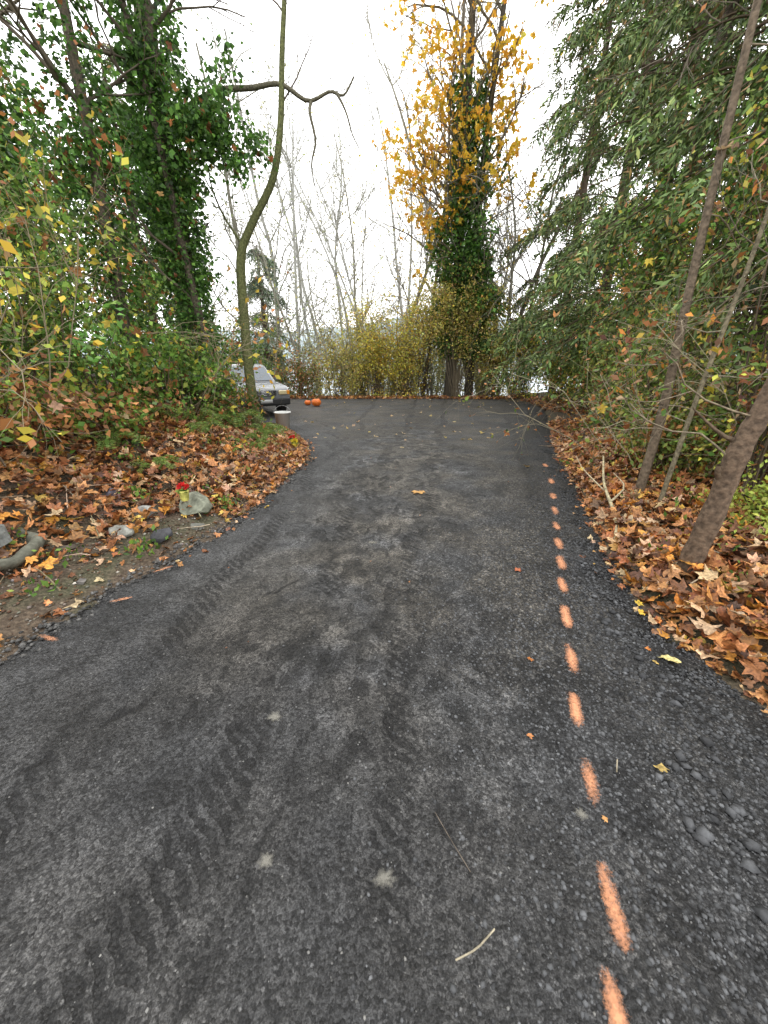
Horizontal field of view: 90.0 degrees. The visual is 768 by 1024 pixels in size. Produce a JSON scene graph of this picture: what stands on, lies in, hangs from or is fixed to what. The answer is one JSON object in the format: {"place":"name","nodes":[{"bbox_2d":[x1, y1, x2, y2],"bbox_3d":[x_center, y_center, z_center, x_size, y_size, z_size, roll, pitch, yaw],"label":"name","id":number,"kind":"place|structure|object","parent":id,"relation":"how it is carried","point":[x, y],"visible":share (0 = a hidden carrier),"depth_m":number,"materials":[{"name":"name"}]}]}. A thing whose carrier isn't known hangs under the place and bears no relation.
{"place":"outdoors","nodes":[
{"label":"outdoors","id":0,"kind":"place"},
{"bbox_2d":[0,398,767,1023],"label":"asphalt road","id":1,"kind":"structure","parent":0,"point":[264,584],"depth_m":1.48,"materials":[{"name":"asphalt"}]},
{"bbox_2d":[228,364,290,414],"bbox_3d":[-5.336,-4.829,14.960,2.120,1.747,4.550,-14,26,-31],"label":"parked car","id":2,"kind":"object","parent":1,"relation":"on","point":[279,392],"visible":0.38,"depth_m":13.72,"materials":[{"name":"paint"}]},
{"bbox_2d":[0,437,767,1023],"bbox_3d":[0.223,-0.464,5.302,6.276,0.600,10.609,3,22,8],"label":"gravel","id":3,"kind":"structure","parent":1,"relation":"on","point":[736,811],"depth_m":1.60,"materials":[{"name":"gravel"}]},
{"bbox_2d":[151,399,694,822],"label":"fallen leaves on road","id":4,"kind":"object","parent":1,"relation":"on","point":[661,767],"visible":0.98,"depth_m":2.89,"materials":[{"name":"brown plant"}]},
{"bbox_2d":[0,342,767,707],"bbox_3d":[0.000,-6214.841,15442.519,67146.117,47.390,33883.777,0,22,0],"label":"ground","id":5,"kind":"structure","parent":0,"point":[18,624],"depth_m":3.02,"materials":[{"name":"plant"}]},
{"bbox_2d":[0,526,45,570],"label":"stone planter ring","id":6,"kind":"object","parent":5,"relation":"on","point":[34,541],"visible":0.72,"depth_m":2.81,"materials":[{"name":"stone"}]},
{"bbox_2d":[0,289,75,480],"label":"leafy shrub","id":7,"kind":"object","parent":5,"relation":"on","point":[18,386],"visible":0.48,"depth_m":3.51,"materials":[{"name":"green plant"}]},
{"bbox_2d":[0,208,110,466],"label":"bare twiggy shrub","id":8,"kind":"object","parent":5,"relation":"on","point":[7,423],"visible":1,"depth_m":3.16,"materials":[{"name":"yellow plant"}]},
{"bbox_2d":[0,50,113,338],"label":"leafy shrub","id":9,"kind":"object","parent":5,"relation":"on","point":[4,74],"visible":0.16,"depth_m":6.82,"materials":[{"name":"green plant"}]},
{"bbox_2d":[0,360,116,455],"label":"withered shrub","id":10,"kind":"object","parent":5,"relation":"on","point":[54,405],"visible":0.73,"depth_m":3.74,"materials":[{"name":"green plant"}]},
{"bbox_2d":[0,0,127,368],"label":"ivy covered tree","id":11,"kind":"object","parent":5,"relation":"on","point":[9,62],"visible":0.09,"depth_m":7.28,"materials":[{"name":"green plant"}]},
{"bbox_2d":[0,287,136,407],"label":"laurel shrub","id":12,"kind":"object","parent":5,"relation":"on","point":[81,334],"visible":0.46,"depth_m":4.82,"materials":[{"name":"green plant"}]},
{"bbox_2d":[0,116,171,436],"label":"leafy shrub","id":13,"kind":"object","parent":5,"relation":"on","point":[39,210],"visible":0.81,"depth_m":4.03,"materials":[{"name":"brown plant"}]},
{"bbox_2d":[0,97,175,383],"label":"leafy shrub","id":14,"kind":"object","parent":5,"relation":"on","point":[12,233],"visible":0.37,"depth_m":5.53,"materials":[{"name":"green plant"}]},
{"bbox_2d":[0,183,176,430],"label":"leafy shrub","id":15,"kind":"object","parent":5,"relation":"on","point":[61,286],"visible":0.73,"depth_m":4.49,"materials":[{"name":"green plant"}]},
{"bbox_2d":[0,0,197,385],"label":"ivy covered tree","id":16,"kind":"object","parent":5,"relation":"on","point":[84,103],"visible":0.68,"depth_m":5.86,"materials":[{"name":"green plant"}]},
{"bbox_2d":[10,359,197,452],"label":"withered shrub","id":17,"kind":"object","parent":5,"relation":"on","point":[129,405],"visible":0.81,"depth_m":4.76,"materials":[{"name":"green plant"}]},
{"bbox_2d":[63,426,148,451],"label":"fern","id":18,"kind":"object","parent":5,"relation":"on","point":[113,442],"visible":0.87,"depth_m":4.57,"materials":[{"name":"green plant"}]},
{"bbox_2d":[20,196,211,401],"bbox_3d":[-6.442,-4.608,9.082,4.271,4.810,3.134,0,22,0],"label":"leafy shrub","id":19,"kind":"object","parent":5,"relation":"on","point":[153,300],"visible":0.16,"depth_m":8.65,"materials":[{"name":"green plant"}]},
{"bbox_2d":[65,34,200,395],"bbox_3d":[-10.692,-10.879,16.616,6.915,14.204,6.543,0,22,0],"label":"cedar tree","id":20,"kind":"object","parent":5,"relation":"on","point":[110,65],"visible":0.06,"depth_m":15.09,"materials":[{"name":"green plant"}]},
{"bbox_2d":[47,0,231,395],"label":"ivy covered tree","id":21,"kind":"object","parent":5,"relation":"on","point":[117,105],"visible":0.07,"depth_m":9.39,"materials":[{"name":"green plant"}]},
{"bbox_2d":[0,71,288,443],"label":"bare twiggy shrub","id":22,"kind":"object","parent":5,"relation":"on","point":[13,133],"visible":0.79,"depth_m":4.68,"materials":[{"name":"brown plant"}]},
{"bbox_2d":[76,0,233,412],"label":"ivy covered tree","id":23,"kind":"object","parent":5,"relation":"on","point":[197,308],"visible":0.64,"depth_m":6.96,"materials":[{"name":"green plant"}]},
{"bbox_2d":[81,311,234,419],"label":"leafy shrub","id":24,"kind":"object","parent":5,"relation":"on","point":[141,353],"visible":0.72,"depth_m":6.05,"materials":[{"name":"green plant"}]},
{"bbox_2d":[70,0,283,403],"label":"ivy covered tree","id":25,"kind":"object","parent":5,"relation":"on","point":[195,125],"visible":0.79,"depth_m":6.77,"materials":[{"name":"green plant"}]},
{"bbox_2d":[122,313,253,415],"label":"leafy shrub","id":26,"kind":"object","parent":5,"relation":"on","point":[205,354],"visible":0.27,"depth_m":7.44,"materials":[{"name":"green plant"}]},
{"bbox_2d":[179,491,212,514],"bbox_3d":[-1.900,-0.074,3.877,0.309,0.240,0.389,-7,17,-28],"label":"rock","id":27,"kind":"object","parent":5,"relation":"on","point":[198,502],"visible":0.86,"depth_m":3.78,"materials":[{"name":"stone"}]},
{"bbox_2d":[106,289,313,418],"bbox_3d":[-3.314,-2.978,7.327,4.590,2.210,2.186,3,22,9],"label":"bare twiggy shrub","id":28,"kind":"object","parent":5,"relation":"on","point":[254,342],"visible":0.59,"depth_m":6.93,"materials":[{"name":"brown plant"}]},
{"bbox_2d":[176,384,266,428],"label":"withered shrub","id":29,"kind":"object","parent":5,"relation":"on","point":[226,408],"visible":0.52,"depth_m":8.22,"materials":[{"name":"brown plant"}]},
{"bbox_2d":[183,311,271,420],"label":"leafy shrub","id":30,"kind":"object","parent":5,"relation":"on","point":[233,359],"visible":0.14,"depth_m":9.72,"materials":[{"name":"green plant"}]},
{"bbox_2d":[162,0,294,356],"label":"bare tree","id":31,"kind":"object","parent":5,"relation":"on","point":[232,213],"visible":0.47,"depth_m":17.42,"materials":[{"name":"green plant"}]},
{"bbox_2d":[182,0,313,428],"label":"mossy curved tree","id":32,"kind":"object","parent":5,"relation":"on","point":[244,240],"visible":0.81,"depth_m":7.82,"materials":[{"name":"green plant"}]},
{"bbox_2d":[189,40,365,186],"bbox_3d":[-2.111,-7.410,7.232,3.632,2.126,0.631,0,22,0],"label":"arching branch","id":33,"kind":"object","parent":32,"relation":"attached to","point":[259,86],"visible":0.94,"depth_m":7.08,"materials":[{"name":"brown plant"}]},
{"bbox_2d":[165,0,356,361],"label":"bare tree","id":34,"kind":"object","parent":5,"relation":"on","point":[263,220],"visible":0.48,"depth_m":23.91,"materials":[{"name":"grey plant"}]},
{"bbox_2d":[227,179,308,380],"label":"bare tree","id":35,"kind":"object","parent":5,"relation":"on","point":[274,304],"visible":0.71,"depth_m":19.84,"materials":[{"name":"grey plant"}]},
{"bbox_2d":[241,244,300,395],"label":"cedar tree","id":36,"kind":"object","parent":5,"relation":"on","point":[269,348],"visible":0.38,"depth_m":21.88,"materials":[{"name":"green plant"}]},
{"bbox_2d":[207,153,353,394],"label":"bare tree","id":37,"kind":"object","parent":5,"relation":"on","point":[270,279],"visible":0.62,"depth_m":20.49,"materials":[{"name":"grey plant"}]},
{"bbox_2d":[202,19,361,394],"bbox_3d":[-7.514,-19.539,32.211,11.387,27.510,12.095,0,22,0],"label":"bare tree","id":38,"kind":"object","parent":5,"relation":"on","point":[285,215],"visible":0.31,"depth_m":29.39,"materials":[{"name":"grey plant"}]},
{"bbox_2d":[220,37,357,390],"bbox_3d":[-5.866,-15.299,23.802,8.689,19.113,8.673,-12,25,-27],"label":"bare tree","id":39,"kind":"object","parent":5,"relation":"on","point":[292,196],"visible":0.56,"depth_m":23.35,"materials":[{"name":"grey plant"}]},
{"bbox_2d":[222,24,368,395],"bbox_3d":[-5.071,-16.175,26.645,10.449,22.670,8.501,0,22,0],"label":"bare tree","id":40,"kind":"object","parent":5,"relation":"on","point":[299,274],"visible":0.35,"depth_m":24.48,"materials":[{"name":"grey plant"}]},
{"bbox_2d":[270,332,337,397],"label":"autumn bush","id":41,"kind":"object","parent":5,"relation":"on","point":[302,381],"visible":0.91,"depth_m":20.18,"materials":[{"name":"yellow plant"}]},
{"bbox_2d":[275,189,358,394],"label":"bare tree","id":42,"kind":"object","parent":5,"relation":"on","point":[320,310],"visible":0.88,"depth_m":20.60,"materials":[{"name":"grey plant"}]},
{"bbox_2d":[239,84,413,392],"bbox_3d":[-4.540,-22.651,37.673,17.145,32.546,14.572,-7,23,-17],"label":"bare tree","id":43,"kind":"object","parent":5,"relation":"on","point":[318,234],"visible":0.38,"depth_m":36.01,"materials":[{"name":"grey plant"}]},
{"bbox_2d":[234,92,420,341],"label":"bare tree","id":44,"kind":"object","parent":5,"relation":"on","point":[308,200],"visible":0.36,"depth_m":39.70,"materials":[{"name":"grey plant"}]},
{"bbox_2d":[258,86,410,393],"bbox_3d":[-3.633,-17.045,26.120,11.426,22.638,10.574,-16,27,-34],"label":"bare tree","id":45,"kind":"object","parent":5,"relation":"on","point":[342,196],"visible":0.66,"depth_m":24.78,"materials":[{"name":"grey plant"}]},
{"bbox_2d":[299,308,369,395],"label":"autumn bush","id":46,"kind":"object","parent":5,"relation":"on","point":[336,384],"visible":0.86,"depth_m":20.39,"materials":[{"name":"yellow plant"}]},
{"bbox_2d":[276,117,414,393],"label":"bare tree","id":47,"kind":"object","parent":5,"relation":"on","point":[340,243],"visible":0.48,"depth_m":31.41,"materials":[{"name":"grey plant"}]},
{"bbox_2d":[311,222,383,394],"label":"bare tree","id":48,"kind":"object","parent":5,"relation":"on","point":[343,318],"visible":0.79,"depth_m":19.53,"materials":[{"name":"grey plant"}]},
{"bbox_2d":[283,67,424,390],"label":"bare tree","id":49,"kind":"object","parent":5,"relation":"on","point":[353,254],"visible":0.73,"depth_m":20.77,"materials":[{"name":"grey plant"}]},
{"bbox_2d":[332,285,393,395],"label":"autumn bush","id":50,"kind":"object","parent":5,"relation":"on","point":[356,329],"visible":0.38,"depth_m":21.20,"materials":[{"name":"yellow plant"}]},
{"bbox_2d":[325,141,405,393],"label":"bare tree","id":51,"kind":"object","parent":5,"relation":"on","point":[361,294],"visible":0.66,"depth_m":19.72,"materials":[{"name":"grey plant"}]},
{"bbox_2d":[344,286,404,396],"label":"autumn bush","id":52,"kind":"object","parent":5,"relation":"on","point":[377,361],"visible":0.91,"depth_m":20.20,"materials":[{"name":"yellow plant"}]},
{"bbox_2d":[307,1,444,324],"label":"bare tree","id":53,"kind":"object","parent":5,"relation":"on","point":[391,205],"visible":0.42,"depth_m":29.03,"materials":[{"name":"grey plant"}]},
{"bbox_2d":[0,427,764,590],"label":"scattered sticks","id":54,"kind":"object","parent":5,"relation":"on","point":[58,588],"visible":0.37,"depth_m":3.51,"materials":[{"name":"wood"}]},
{"bbox_2d":[215,258,549,395],"bbox_3d":[-0.443,-9.633,23.204,22.619,9.911,6.676,0,22,0],"label":"distant thicket","id":55,"kind":"object","parent":5,"relation":"on","point":[434,387],"visible":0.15,"depth_m":22.75,"materials":[{"name":"brown plant"}]},
{"bbox_2d":[0,384,767,712],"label":"fallen leaves litter","id":56,"kind":"object","parent":5,"relation":"on","point":[732,642],"visible":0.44,"depth_m":3.62,"materials":[{"name":"plant"}]},
{"bbox_2d":[0,421,767,610],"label":"verge weeds","id":57,"kind":"object","parent":5,"relation":"on","point":[65,562],"visible":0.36,"depth_m":3.88,"materials":[{"name":"green plant"}]},
{"bbox_2d":[367,208,424,391],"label":"bare tree","id":58,"kind":"object","parent":5,"relation":"on","point":[398,308],"visible":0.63,"depth_m":20.12,"materials":[{"name":"grey plant"}]},
{"bbox_2d":[349,102,446,394],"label":"bare tree","id":59,"kind":"object","parent":5,"relation":"on","point":[402,235],"visible":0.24,"depth_m":28.75,"materials":[{"name":"grey plant"}]},
{"bbox_2d":[370,294,442,398],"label":"autumn bush","id":60,"kind":"object","parent":5,"relation":"on","point":[405,381],"visible":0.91,"depth_m":20.15,"materials":[{"name":"yellow plant"}]},
{"bbox_2d":[385,152,453,395],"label":"bare tree","id":61,"kind":"object","parent":5,"relation":"on","point":[420,284],"visible":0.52,"depth_m":19.17,"materials":[{"name":"grey plant"}]},
{"bbox_2d":[351,111,488,393],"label":"bare tree","id":62,"kind":"object","parent":5,"relation":"on","point":[427,261],"visible":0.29,"depth_m":21.02,"materials":[{"name":"grey plant"}]},
{"bbox_2d":[393,233,454,395],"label":"autumn bush","id":63,"kind":"object","parent":5,"relation":"on","point":[425,389],"visible":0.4,"depth_m":20.39,"materials":[{"name":"yellow plant"}]},
{"bbox_2d":[361,0,522,395],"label":"bare tree","id":64,"kind":"object","parent":5,"relation":"on","point":[449,112],"visible":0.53,"depth_m":16.11,"materials":[{"name":"grey plant"}]},
{"bbox_2d":[333,0,553,391],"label":"bare tree","id":65,"kind":"object","parent":5,"relation":"on","point":[374,46],"visible":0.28,"depth_m":21.95,"materials":[{"name":"grey plant"}]},
{"bbox_2d":[357,0,537,381],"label":"bare tree","id":66,"kind":"object","parent":5,"relation":"on","point":[402,166],"visible":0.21,"depth_m":22.07,"materials":[{"name":"grey plant"}]},
{"bbox_2d":[360,0,540,393],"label":"bare tree","id":67,"kind":"object","parent":5,"relation":"on","point":[436,118],"visible":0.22,"depth_m":20.08,"materials":[{"name":"grey plant"}]},
{"bbox_2d":[405,250,511,396],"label":"tangled vine thicket","id":68,"kind":"object","parent":5,"relation":"on","point":[457,367],"visible":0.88,"depth_m":18.89,"materials":[{"name":"green plant"}]},
{"bbox_2d":[371,0,554,395],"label":"ivy covered maple tree","id":69,"kind":"object","parent":5,"relation":"on","point":[469,245],"visible":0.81,"depth_m":16.65,"materials":[{"name":"yellow plant"}]},
{"bbox_2d":[364,0,577,373],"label":"bare tree","id":70,"kind":"object","parent":5,"relation":"on","point":[479,41],"visible":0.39,"depth_m":17.07,"materials":[{"name":"brown plant"}]},
{"bbox_2d":[415,60,552,394],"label":"bare tree","id":71,"kind":"object","parent":5,"relation":"on","point":[497,253],"visible":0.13,"depth_m":20.16,"materials":[{"name":"grey plant"}]},
{"bbox_2d":[448,154,528,394],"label":"bare tree","id":72,"kind":"object","parent":5,"relation":"on","point":[489,252],"visible":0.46,"depth_m":17.69,"materials":[{"name":"grey plant"}]},
{"bbox_2d":[463,274,524,396],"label":"autumn bush","id":73,"kind":"object","parent":5,"relation":"on","point":[493,363],"visible":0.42,"depth_m":19.97,"materials":[{"name":"yellow plant"}]},
{"bbox_2d":[456,37,584,393],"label":"bare tree","id":74,"kind":"object","parent":5,"relation":"on","point":[513,255],"visible":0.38,"depth_m":18.65,"materials":[{"name":"grey plant"}]},
{"bbox_2d":[493,288,554,400],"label":"autumn bush","id":75,"kind":"object","parent":5,"relation":"on","point":[525,390],"visible":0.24,"depth_m":19.31,"materials":[{"name":"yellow plant"}]},
{"bbox_2d":[516,304,579,401],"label":"leafy shrub","id":76,"kind":"object","parent":5,"relation":"on","point":[562,378],"visible":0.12,"depth_m":16.87,"materials":[{"name":"green plant"}]},
{"bbox_2d":[483,24,616,394],"bbox_3d":[7.236,-14.300,18.581,8.983,17.284,8.900,11,25,26],"label":"bare tree","id":77,"kind":"object","parent":5,"relation":"on","point":[508,269],"visible":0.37,"depth_m":17.99,"materials":[{"name":"grey plant"}]},
{"bbox_2d":[440,3,672,394],"bbox_3d":[7.599,-13.690,18.274,10.106,17.102,8.564,0,22,0],"label":"bare tree","id":78,"kind":"object","parent":5,"relation":"on","point":[538,267],"visible":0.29,"depth_m":18.16,"materials":[{"name":"grey plant"}]},
{"bbox_2d":[475,0,668,401],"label":"cedar tree","id":79,"kind":"object","parent":5,"relation":"on","point":[586,6],"visible":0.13,"depth_m":16.73,"materials":[{"name":"green plant"}]},
{"bbox_2d":[530,270,628,410],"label":"leafy shrub","id":80,"kind":"object","parent":5,"relation":"on","point":[570,380],"visible":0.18,"depth_m":13.27,"materials":[{"name":"green plant"}]},
{"bbox_2d":[445,260,767,457],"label":"bare twiggy shrub","id":81,"kind":"object","parent":5,"relation":"on","point":[506,431],"visible":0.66,"depth_m":5.65,"materials":[{"name":"brown plant"}]},
{"bbox_2d":[479,0,765,402],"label":"cedar tree","id":82,"kind":"object","parent":5,"relation":"on","point":[585,74],"visible":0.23,"depth_m":13.12,"materials":[{"name":"green plant"}]},
{"bbox_2d":[561,288,688,427],"bbox_3d":[5.906,-3.558,9.812,3.083,4.103,4.153,-8,23,-20],"label":"leafy shrub","id":83,"kind":"object","parent":5,"relation":"on","point":[598,355],"visible":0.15,"depth_m":9.83,"materials":[{"name":"green plant"}]},
{"bbox_2d":[485,0,767,406],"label":"cedar tree","id":84,"kind":"object","parent":5,"relation":"on","point":[631,38],"visible":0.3,"depth_m":9.94,"materials":[{"name":"plant"}]},
{"bbox_2d":[512,0,767,408],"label":"cedar tree","id":85,"kind":"object","parent":5,"relation":"on","point":[708,87],"visible":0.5,"depth_m":6.60,"materials":[{"name":"green plant"}]},
{"bbox_2d":[538,289,763,475],"bbox_3d":[3.214,-1.283,4.245,3.068,2.286,3.170,10,24,23],"label":"bare twiggy shrub","id":86,"kind":"object","parent":5,"relation":"on","point":[663,411],"visible":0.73,"depth_m":4.21,"materials":[{"name":"brown plant"}]},
{"bbox_2d":[562,150,758,430],"bbox_3d":[5.163,-4.026,7.483,2.943,4.903,3.323,13,25,29],"label":"leafy shrub","id":87,"kind":"object","parent":5,"relation":"on","point":[669,242],"visible":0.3,"depth_m":7.26,"materials":[{"name":"green plant"}]},
{"bbox_2d":[553,125,767,477],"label":"bare twiggy shrub","id":88,"kind":"object","parent":5,"relation":"on","point":[732,263],"visible":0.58,"depth_m":3.86,"materials":[{"name":"brown plant"}]},
{"bbox_2d":[583,224,753,433],"bbox_3d":[4.774,-2.568,6.672,2.531,3.750,3.370,12,25,28],"label":"leafy shrub","id":89,"kind":"object","parent":5,"relation":"on","point":[643,381],"visible":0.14,"depth_m":6.57,"materials":[{"name":"green plant"}]},
{"bbox_2d":[572,209,767,479],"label":"leafy shrub","id":90,"kind":"object","parent":5,"relation":"on","point":[719,361],"visible":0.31,"depth_m":4.51,"materials":[{"name":"green plant"}]},
{"bbox_2d":[579,203,767,572],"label":"young tree","id":91,"kind":"object","parent":5,"relation":"on","point":[729,470],"visible":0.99,"depth_m":2.44,"materials":[{"name":"brown plant"}]},
{"bbox_2d":[579,374,767,481],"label":"leafy shrub","id":92,"kind":"object","parent":5,"relation":"on","point":[674,436],"visible":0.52,"depth_m":4.38,"materials":[{"name":"green plant"}]},
{"bbox_2d":[594,0,767,498],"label":"slender tree","id":93,"kind":"object","parent":5,"relation":"on","point":[655,436],"visible":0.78,"depth_m":3.34,"materials":[{"name":"brown plant"}]},
{"bbox_2d":[596,0,767,392],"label":"cedar tree","id":94,"kind":"object","parent":5,"relation":"on","point":[695,180],"visible":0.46,"depth_m":4.62,"materials":[{"name":"plant"}]},
{"bbox_2d":[613,54,767,445],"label":"leafy shrub","id":95,"kind":"object","parent":5,"relation":"on","point":[713,233],"visible":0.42,"depth_m":4.73,"materials":[{"name":"green plant"}]},
{"bbox_2d":[630,150,767,507],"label":"slender tree","id":96,"kind":"object","parent":5,"relation":"on","point":[746,272],"visible":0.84,"depth_m":3.29,"materials":[{"name":"brown plant"}]},
{"bbox_2d":[645,330,767,475],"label":"leafy shrub","id":97,"kind":"object","parent":5,"relation":"on","point":[742,373],"visible":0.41,"depth_m":3.53,"materials":[{"name":"green plant"}]},
{"bbox_2d":[675,458,767,540],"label":"yellow green shrub","id":98,"kind":"object","parent":5,"relation":"on","point":[746,496],"visible":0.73,"depth_m":3.20,"materials":[{"name":"green plant"}]},
{"bbox_2d":[685,70,767,493],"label":"leafy shrub","id":99,"kind":"object","parent":5,"relation":"on","point":[761,457],"visible":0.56,"depth_m":3.51,"materials":[{"name":"green plant"}]},
{"bbox_2d":[688,138,767,353],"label":"leafy shrub","id":100,"kind":"object","parent":5,"relation":"on","point":[729,254],"visible":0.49,"depth_m":3.87,"materials":[{"name":"green plant"}]},
{"bbox_2d":[0,0,767,342],"label":"sky","id":101,"kind":"structure","parent":0,"point":[329,12],"materials":[{"name":"white"}]},
{"bbox_2d":[82,317,745,368],"bbox_3d":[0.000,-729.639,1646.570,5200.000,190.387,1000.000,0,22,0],"label":"hill","id":102,"kind":"structure","parent":0,"point":[301,338],"depth_m":1332.49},
{"bbox_2d":[615,0,767,388],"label":"cedar trunk with dead branches","id":103,"kind":"object","parent":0,"point":[731,9],"visible":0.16,"depth_m":6.86,"materials":[{"name":"wood"}]},
{"bbox_2d":[628,86,767,473],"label":"cedar trunk with dead branches","id":104,"kind":"object","parent":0,"point":[762,250],"visible":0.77,"depth_m":3.03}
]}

